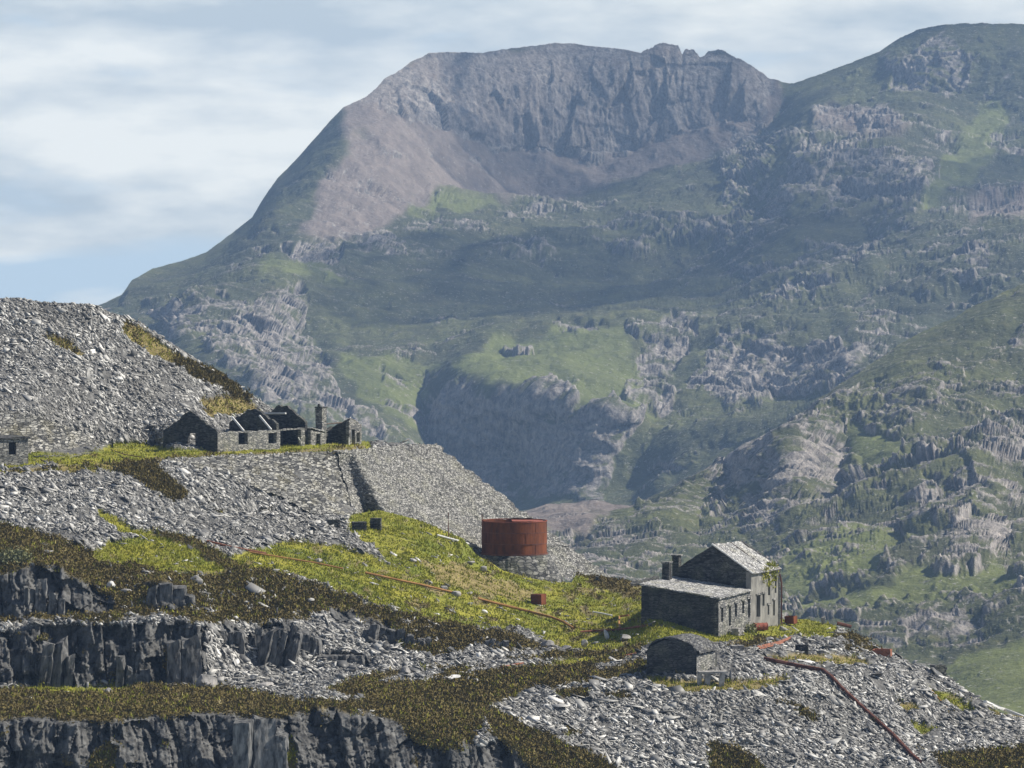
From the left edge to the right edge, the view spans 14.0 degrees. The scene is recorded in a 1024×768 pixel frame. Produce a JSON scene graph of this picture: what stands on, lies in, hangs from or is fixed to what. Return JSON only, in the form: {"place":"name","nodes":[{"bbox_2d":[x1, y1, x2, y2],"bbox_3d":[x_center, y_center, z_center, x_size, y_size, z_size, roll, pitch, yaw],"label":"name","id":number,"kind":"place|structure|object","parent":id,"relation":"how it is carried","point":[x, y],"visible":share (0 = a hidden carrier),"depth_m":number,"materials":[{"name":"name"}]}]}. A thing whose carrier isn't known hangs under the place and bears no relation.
{"place":"outdoors","nodes":[
{"label":"outdoors","id":0,"kind":"place"},
{"bbox_2d":[0,298,415,514],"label":"terrace hillside","id":1,"kind":"structure","parent":0,"point":[91,396],"depth_m":520.82,"materials":[{"name":"grey stone"}]},
{"bbox_2d":[0,435,29,465],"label":"windowed hut","id":2,"kind":"object","parent":1,"relation":"on","point":[13,449],"visible":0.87,"depth_m":486.63,"materials":[{"name":"stone"}]},
{"bbox_2d":[0,410,102,457],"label":"tip wall","id":3,"kind":"structure","parent":1,"relation":"on","point":[43,433],"depth_m":509.50,"materials":[{"name":"stone"}]},
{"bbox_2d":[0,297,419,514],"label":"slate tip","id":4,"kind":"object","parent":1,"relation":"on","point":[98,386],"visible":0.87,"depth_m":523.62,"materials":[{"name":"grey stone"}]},
{"bbox_2d":[163,405,327,452],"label":"ruined cottages","id":5,"kind":"structure","parent":1,"relation":"on","point":[278,426],"depth_m":516.95,"materials":[{"name":"stone"}]},
{"bbox_2d":[167,450,352,514],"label":"retaining wall","id":6,"kind":"structure","parent":1,"relation":"on","point":[319,470],"depth_m":500.31,"materials":[{"name":"stone"}]},
{"bbox_2d":[311,404,361,444],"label":"ruined outbuilding","id":7,"kind":"structure","parent":1,"relation":"on","point":[339,432],"depth_m":528.95,"materials":[{"name":"stone"}]},
{"bbox_2d":[0,509,1023,767],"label":"quarry hillside","id":8,"kind":"structure","parent":0,"point":[200,739],"depth_m":431.55,"materials":[{"name":"grey stone"}]},
{"bbox_2d":[0,545,32,568],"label":"shrub","id":9,"kind":"object","parent":8,"relation":"on","point":[17,555],"visible":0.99,"depth_m":443.13,"materials":[{"name":"green plant"}]},
{"bbox_2d":[23,578,65,615],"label":"rock outcrop","id":10,"kind":"object","parent":8,"relation":"on","point":[37,597],"visible":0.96,"depth_m":437.72,"materials":[{"name":"stone"}]},
{"bbox_2d":[39,636,74,686],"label":"rock outcrop","id":11,"kind":"object","parent":8,"relation":"on","point":[57,665],"visible":0.86,"depth_m":429.46,"materials":[{"name":"stone"}]},
{"bbox_2d":[106,581,115,587],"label":"boulder","id":12,"kind":"object","parent":8,"relation":"on","point":[109,583],"visible":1,"depth_m":444.35,"materials":[{"name":"grey stone"}]},
{"bbox_2d":[115,655,149,687],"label":"rock outcrop","id":13,"kind":"object","parent":8,"relation":"on","point":[127,677],"visible":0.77,"depth_m":430.22,"materials":[{"name":"stone"}]},
{"bbox_2d":[146,583,194,607],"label":"rock outcrop","id":14,"kind":"object","parent":8,"relation":"on","point":[178,595],"visible":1,"depth_m":440.74,"materials":[{"name":"stone"}]},
{"bbox_2d":[166,634,202,684],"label":"rock outcrop","id":15,"kind":"object","parent":8,"relation":"on","point":[184,659],"visible":0.77,"depth_m":429.77,"materials":[{"name":"stone"}]},
{"bbox_2d":[189,575,202,584],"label":"boulder","id":16,"kind":"object","parent":8,"relation":"on","point":[199,580],"visible":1,"depth_m":449.82,"materials":[{"name":"grey stone"}]},
{"bbox_2d":[194,674,217,686],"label":"boulder","id":17,"kind":"object","parent":8,"relation":"on","point":[207,679],"visible":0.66,"depth_m":423.81,"materials":[{"name":"grey stone"}]},
{"bbox_2d":[219,629,245,653],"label":"rock outcrop","id":18,"kind":"object","parent":8,"relation":"on","point":[237,638],"visible":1,"depth_m":437.11,"materials":[{"name":"stone"}]},
{"bbox_2d":[207,540,265,553],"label":"iron pipe","id":19,"kind":"object","parent":8,"relation":"on","point":[217,543],"visible":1,"depth_m":468.60,"materials":[{"name":"brown metal"}]},
{"bbox_2d":[249,627,264,651],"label":"rock outcrop","id":20,"kind":"object","parent":8,"relation":"on","point":[257,638],"visible":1,"depth_m":438.98,"materials":[{"name":"stone"}]},
{"bbox_2d":[232,715,288,767],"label":"rock outcrop","id":21,"kind":"object","parent":8,"relation":"on","point":[259,742],"visible":1,"depth_m":394.30,"materials":[{"name":"stone"}]},
{"bbox_2d":[254,682,273,686],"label":"boulder","id":22,"kind":"object","parent":8,"relation":"on","point":[264,684],"visible":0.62,"depth_m":426.50,"materials":[{"name":"grey stone"}]},
{"bbox_2d":[257,623,302,666],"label":"rock outcrop","id":23,"kind":"object","parent":8,"relation":"on","point":[288,646],"visible":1,"depth_m":437.54,"materials":[{"name":"stone"}]},
{"bbox_2d":[249,551,342,568],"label":"iron pipe","id":24,"kind":"object","parent":8,"relation":"on","point":[296,559],"visible":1,"depth_m":468.52,"materials":[{"name":"brown metal"}]},
{"bbox_2d":[300,630,322,656],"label":"rock outcrop","id":25,"kind":"object","parent":8,"relation":"on","point":[309,644],"visible":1,"depth_m":440.62,"materials":[{"name":"stone"}]},
{"bbox_2d":[327,519,339,527],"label":"slate stack","id":26,"kind":"object","parent":8,"relation":"on","point":[336,522],"visible":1,"depth_m":488.96,"materials":[{"name":"grey stone"}]},
{"bbox_2d":[315,654,364,664],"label":"rock outcrop","id":27,"kind":"object","parent":8,"relation":"on","point":[356,659],"visible":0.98,"depth_m":439.65,"materials":[{"name":"stone"}]},
{"bbox_2d":[351,521,366,530],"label":"slate stack","id":28,"kind":"object","parent":8,"relation":"on","point":[362,525],"visible":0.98,"depth_m":490.80,"materials":[{"name":"grey stone"}]},
{"bbox_2d":[370,518,381,530],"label":"slate stack","id":29,"kind":"object","parent":8,"relation":"on","point":[375,523],"visible":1,"depth_m":493.65,"materials":[{"name":"grey stone"}]},
{"bbox_2d":[363,622,405,642],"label":"rock outcrop","id":30,"kind":"object","parent":8,"relation":"on","point":[375,631],"visible":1,"depth_m":446.42,"materials":[{"name":"stone"}]},
{"bbox_2d":[400,666,410,672],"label":"boulder","id":31,"kind":"object","parent":8,"relation":"on","point":[405,669],"visible":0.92,"depth_m":434.81,"materials":[{"name":"grey stone"}]},
{"bbox_2d":[365,571,461,594],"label":"iron pipe","id":32,"kind":"object","parent":8,"relation":"on","point":[406,581],"visible":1,"depth_m":470.29,"materials":[{"name":"brown metal"}]},
{"bbox_2d":[404,634,432,646],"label":"rock outcrop","id":33,"kind":"object","parent":8,"relation":"on","point":[411,639],"visible":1,"depth_m":445.40,"materials":[{"name":"stone"}]},
{"bbox_2d":[429,675,459,679],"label":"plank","id":34,"kind":"object","parent":8,"relation":"on","point":[454,676],"visible":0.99,"depth_m":432.52,"materials":[{"name":"grey wood"}]},
{"bbox_2d":[436,534,475,546],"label":"timber plank","id":35,"kind":"object","parent":8,"relation":"on","point":[449,538],"visible":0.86,"depth_m":498.57,"materials":[{"name":"grey wood"}]},
{"bbox_2d":[451,591,460,596],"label":"boulder","id":36,"kind":"object","parent":8,"relation":"on","point":[457,593],"visible":1,"depth_m":472.73,"materials":[{"name":"grey stone"}]},
{"bbox_2d":[337,443,613,578],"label":"stone embankment","id":37,"kind":"structure","parent":8,"relation":"on","point":[434,484],"depth_m":518.02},
{"bbox_2d":[0,507,966,746],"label":"slate rubble","id":38,"kind":"object","parent":8,"relation":"on","point":[215,663],"visible":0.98,"depth_m":445.61,"materials":[{"name":"grey stone"}]},
{"bbox_2d":[480,566,486,571],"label":"boulder","id":39,"kind":"object","parent":8,"relation":"on","point":[483,568],"visible":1,"depth_m":495.15,"materials":[{"name":"grey stone"}]},
{"bbox_2d":[484,638,508,648],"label":"rock outcrop","id":40,"kind":"object","parent":8,"relation":"on","point":[503,643],"visible":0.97,"depth_m":447.57,"materials":[{"name":"stone"}]},
{"bbox_2d":[0,319,1023,767],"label":"heather","id":41,"kind":"object","parent":8,"relation":"on","point":[152,477],"visible":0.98,"depth_m":434.28,"materials":[{"name":"green plant"}]},
{"bbox_2d":[0,319,1023,767],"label":"grass","id":42,"kind":"structure","parent":8,"relation":"on","point":[368,559],"depth_m":468.04,"materials":[{"name":"green plant"}]},
{"bbox_2d":[479,554,564,581],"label":"stone plinth","id":43,"kind":"structure","parent":8,"relation":"on","point":[542,567],"depth_m":508.49,"materials":[{"name":"grey stone"}]},
{"bbox_2d":[481,514,547,555],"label":"water tank","id":44,"kind":"object","parent":43,"relation":"on","point":[517,537],"visible":1,"depth_m":509.26,"materials":[{"name":"red metal"}]},
{"bbox_2d":[478,597,574,629],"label":"iron pipe","id":45,"kind":"object","parent":8,"relation":"on","point":[532,612],"visible":1,"depth_m":475.41,"materials":[{"name":"brown metal"}]},
{"bbox_2d":[531,593,545,604],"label":"iron box","id":46,"kind":"object","parent":8,"relation":"on","point":[539,599],"visible":1,"depth_m":485.71,"materials":[{"name":"red metal"}]},
{"bbox_2d":[541,640,553,646],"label":"boulder","id":47,"kind":"object","parent":8,"relation":"on","point":[548,643],"visible":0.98,"depth_m":452.92,"materials":[{"name":"grey stone"}]},
{"bbox_2d":[561,645,571,649],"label":"boulder","id":48,"kind":"object","parent":8,"relation":"on","point":[564,647],"visible":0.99,"depth_m":452.01,"materials":[{"name":"grey stone"}]},
{"bbox_2d":[581,639,587,647],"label":"boulder","id":49,"kind":"object","parent":8,"relation":"on","point":[584,643],"visible":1,"depth_m":454.88,"materials":[{"name":"grey stone"}]},
{"bbox_2d":[592,611,612,615],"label":"pale board","id":50,"kind":"object","parent":8,"relation":"on","point":[602,613],"visible":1,"depth_m":478.17,"materials":[{"name":"grey wood"}]},
{"bbox_2d":[604,629,608,638],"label":"boulder","id":51,"kind":"object","parent":8,"relation":"on","point":[606,634],"visible":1,"depth_m":459.80,"materials":[{"name":"grey stone"}]},
{"bbox_2d":[580,624,648,632],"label":"iron pipe","id":52,"kind":"object","parent":8,"relation":"on","point":[617,629],"visible":1,"depth_m":462.96,"materials":[{"name":"brown metal"}]},
{"bbox_2d":[618,614,628,627],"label":"iron pipe","id":53,"kind":"object","parent":8,"relation":"on","point":[619,625],"visible":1,"depth_m":470.64,"materials":[{"name":"brown metal"}]},
{"bbox_2d":[620,634,630,640],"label":"boulder","id":54,"kind":"object","parent":8,"relation":"on","point":[625,637],"visible":1,"depth_m":456.51,"materials":[{"name":"grey stone"}]},
{"bbox_2d":[630,576,658,585],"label":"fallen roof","id":55,"kind":"structure","parent":8,"relation":"on","point":[634,583],"depth_m":472.89,"materials":[{"name":"stone"}]},
{"bbox_2d":[645,633,717,675],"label":"stone hut","id":56,"kind":"object","parent":8,"relation":"on","point":[689,653],"visible":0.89,"depth_m":432.37,"materials":[{"name":"stone"}]},
{"bbox_2d":[638,541,781,636],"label":"engine house","id":57,"kind":"structure","parent":8,"relation":"on","point":[717,589],"depth_m":464.31,"materials":[{"name":"stone"}]},
{"bbox_2d":[761,561,780,587],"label":"climbing plant","id":58,"kind":"object","parent":57,"relation":"hanging from","point":[769,564],"visible":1,"depth_m":469.58,"materials":[{"name":"green plant"}]},
{"bbox_2d":[697,670,726,686],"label":"stone bench","id":59,"kind":"object","parent":8,"relation":"on","point":[707,678],"visible":1,"depth_m":427.93,"materials":[{"name":"grey stone"}]},
{"bbox_2d":[731,627,743,635],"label":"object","id":60,"kind":"structure","parent":8,"relation":"on","point":[736,631],"depth_m":458.14,"materials":[{"name":"grey stone"}]},
{"bbox_2d":[731,645,744,650],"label":"wall stub","id":61,"kind":"object","parent":8,"relation":"on","point":[738,647],"depth_m":446.36,"materials":[{"name":"grey stone"}]},
{"bbox_2d":[480,621,1023,767],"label":"slate waste","id":62,"kind":"object","parent":8,"relation":"on","point":[792,757],"visible":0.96,"depth_m":423.23,"materials":[{"name":"grey stone"}]},
{"bbox_2d":[758,642,782,648],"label":"pipe length","id":63,"kind":"object","parent":62,"relation":"on","point":[765,647],"visible":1,"depth_m":451.40,"materials":[{"name":"brown metal"}]},
{"bbox_2d":[797,659,814,662],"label":"boulder","id":64,"kind":"object","parent":62,"relation":"on","point":[805,661],"visible":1,"depth_m":445.13,"materials":[{"name":"grey stone"}]},
{"bbox_2d":[872,648,891,656],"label":"iron trough","id":65,"kind":"object","parent":62,"relation":"on","point":[885,652],"visible":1,"depth_m":457.09,"materials":[{"name":"brown metal"}]},
{"bbox_2d":[930,664,946,676],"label":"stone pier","id":66,"kind":"structure","parent":62,"relation":"on","point":[941,668],"depth_m":452.01,"materials":[{"name":"stone"}]},
{"bbox_2d":[972,711,984,715],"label":"boulder","id":67,"kind":"object","parent":62,"relation":"on","point":[977,713],"visible":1,"depth_m":435.95,"materials":[{"name":"grey stone"}]},
{"bbox_2d":[744,622,759,632],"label":"bush","id":68,"kind":"object","parent":8,"relation":"on","point":[749,628],"visible":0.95,"depth_m":462.21,"materials":[{"name":"green plant"}]},
{"bbox_2d":[754,622,767,630],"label":"oil drum","id":69,"kind":"object","parent":8,"relation":"on","point":[763,626],"visible":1,"depth_m":464.65,"materials":[{"name":"red metal"}]},
{"bbox_2d":[756,636,792,646],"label":"pipe length","id":70,"kind":"object","parent":8,"relation":"on","point":[785,639],"visible":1,"depth_m":455.01,"materials":[{"name":"metal"}]},
{"bbox_2d":[784,615,796,623],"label":"iron tub","id":71,"kind":"object","parent":8,"relation":"on","point":[789,619],"visible":1,"depth_m":474.37,"materials":[{"name":"brown metal"}]},
{"bbox_2d":[795,644,808,654],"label":"wall stub","id":72,"kind":"object","parent":8,"relation":"on","point":[803,648],"depth_m":452.13,"materials":[{"name":"stone"}]},
{"bbox_2d":[821,645,834,649],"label":"wall stub","id":73,"kind":"object","parent":8,"relation":"on","point":[825,647],"depth_m":454.63,"materials":[{"name":"stone"}]},
{"bbox_2d":[763,657,921,763],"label":"long pipe","id":74,"kind":"object","parent":8,"relation":"on","point":[878,721],"visible":1,"depth_m":431.01,"materials":[{"name":"brown metal"}]},
{"bbox_2d":[837,621,851,627],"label":"iron girder","id":75,"kind":"object","parent":8,"relation":"on","point":[844,625],"visible":1,"depth_m":515.49,"materials":[{"name":"brown metal"}]},
{"bbox_2d":[983,700,1023,716],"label":"pale pipe","id":76,"kind":"object","parent":8,"relation":"on","point":[1004,709],"visible":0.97,"depth_m":479.74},
{"bbox_2d":[0,0,1023,304],"label":"sky","id":77,"kind":"structure","parent":0,"point":[137,137],"materials":[{"name":"white"}]},
{"bbox_2d":[98,22,1023,510],"bbox_3d":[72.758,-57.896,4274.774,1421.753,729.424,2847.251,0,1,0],"label":"mountain","id":78,"kind":"structure","parent":0,"point":[524,278],"depth_m":4306.24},
{"bbox_2d":[523,283,1023,714],"bbox_3d":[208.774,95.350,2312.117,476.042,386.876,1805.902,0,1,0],"label":"hill","id":79,"kind":"structure","parent":0,"point":[880,500],"depth_m":2230.67,"materials":[{"name":"green plant"}]}
]}

